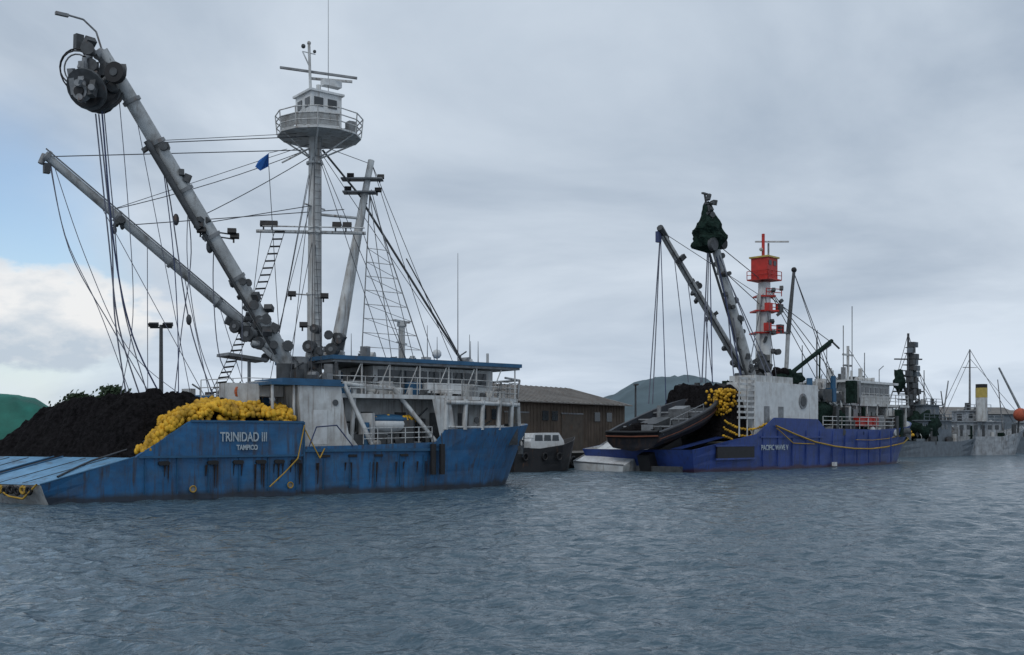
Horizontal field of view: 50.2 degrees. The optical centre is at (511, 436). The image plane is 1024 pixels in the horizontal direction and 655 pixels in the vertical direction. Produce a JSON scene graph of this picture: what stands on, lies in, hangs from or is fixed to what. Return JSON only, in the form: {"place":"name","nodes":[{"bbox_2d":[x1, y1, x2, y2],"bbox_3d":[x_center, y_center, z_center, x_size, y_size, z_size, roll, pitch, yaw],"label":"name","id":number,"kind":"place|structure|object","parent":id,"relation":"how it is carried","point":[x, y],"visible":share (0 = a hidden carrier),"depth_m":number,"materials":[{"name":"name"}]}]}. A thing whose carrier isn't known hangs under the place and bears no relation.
{"place":"outdoors","nodes":[
{"label":"outdoors","id":0,"kind":"place"},
{"bbox_2d":[269,372,632,450],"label":"warehouse","id":1,"kind":"structure","parent":0,"point":[586,420],"depth_m":117.81,"materials":[{"name":"wood"}]},
{"bbox_2d":[0,453,1023,654],"bbox_3d":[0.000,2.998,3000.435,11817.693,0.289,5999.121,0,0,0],"label":"water","id":2,"kind":"structure","parent":0,"point":[913,556],"depth_m":25.02,"materials":[{"name":"blue liquid"}]},
{"bbox_2d":[0,0,527,504],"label":"purse seiner ship","id":3,"kind":"object","parent":2,"relation":"on","point":[364,420],"visible":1,"depth_m":57.10,"materials":[{"name":"blue paint"}]},
{"bbox_2d":[510,433,574,471],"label":"workboat","id":4,"kind":"object","parent":2,"relation":"on","point":[545,452],"visible":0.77,"depth_m":93.26,"materials":[{"name":"black paint"}]},
{"bbox_2d":[573,192,910,472],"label":"purse seiner ship","id":5,"kind":"object","parent":2,"relation":"on","point":[760,414],"visible":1,"depth_m":101.82,"materials":[{"name":"blue paint"}]},
{"bbox_2d":[890,333,975,456],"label":"fishing trawler","id":6,"kind":"object","parent":2,"relation":"on","point":[934,432],"visible":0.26,"depth_m":167.46,"materials":[{"name":"grey paint"}]},
{"bbox_2d":[940,349,1023,454],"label":"cargo ship","id":7,"kind":"object","parent":2,"relation":"on","point":[992,438],"visible":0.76,"depth_m":178.58,"materials":[{"name":"white paint"}]},
{"bbox_2d":[998,367,1023,452],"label":"fishing trawler","id":8,"kind":"object","parent":2,"relation":"on","point":[1020,448],"visible":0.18,"depth_m":198.58,"materials":[{"name":"grey paint"}]},
{"bbox_2d":[0,0,1023,409],"label":"sky","id":9,"kind":"structure","parent":0,"point":[531,155],"materials":[{"name":"grey"}]},
{"bbox_2d":[569,453,583,468],"bbox_3d":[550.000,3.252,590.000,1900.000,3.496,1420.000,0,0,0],"label":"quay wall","id":10,"kind":"structure","parent":0,"point":[576,455],"depth_m":102.05,"materials":[{"name":"grey concrete"}]},
{"bbox_2d":[604,375,897,421],"bbox_3d":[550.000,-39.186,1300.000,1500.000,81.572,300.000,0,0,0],"label":"hills","id":11,"kind":"structure","parent":0,"point":[626,395],"depth_m":1319.66,"materials":[{"name":"green plant"}]},
{"bbox_2d":[893,410,955,419],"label":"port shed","id":12,"kind":"structure","parent":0,"point":[947,412],"depth_m":257.89,"materials":[{"name":"metal"}]},
{"label":"quayside ground","id":13,"kind":"structure","parent":0,"visible":0},
{"bbox_2d":[0,394,48,439],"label":"tarpaulin covered heap","id":14,"kind":"object","parent":13,"relation":"on","point":[16,411],"visible":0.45,"depth_m":70.84,"materials":[{"name":"teal fabric"}]},
{"bbox_2d":[60,389,100,400],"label":"broadleaf tree","id":15,"kind":"object","parent":13,"relation":"on","point":[69,396],"visible":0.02,"depth_m":155.38,"materials":[{"name":"green plant"}]},
{"bbox_2d":[92,384,130,396],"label":"broadleaf tree","id":16,"kind":"object","parent":13,"relation":"on","point":[112,389],"visible":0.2,"depth_m":158.47,"materials":[{"name":"green plant"}]},
{"bbox_2d":[148,322,172,391],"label":"floodlight pole","id":17,"kind":"object","parent":13,"relation":"on","point":[156,325],"visible":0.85,"depth_m":79.88,"materials":[{"name":"grey metal"}]},
{"bbox_2d":[570,456,576,466],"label":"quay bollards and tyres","id":18,"kind":"object","parent":13,"relation":"on","point":[572,458],"visible":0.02,"depth_m":101.30,"materials":[{"name":"black rubber"}]},
{"bbox_2d":[633,384,638,416],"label":"street lamp","id":19,"kind":"object","parent":13,"relation":"on","point":[635,413],"visible":0.55,"depth_m":121.90,"materials":[{"name":"grey metal"}]},
{"bbox_2d":[939,407,1015,430],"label":"port shed","id":20,"kind":"structure","parent":13,"relation":"on","point":[995,411],"depth_m":266.68,"materials":[{"name":"grey paint"}]}
]}

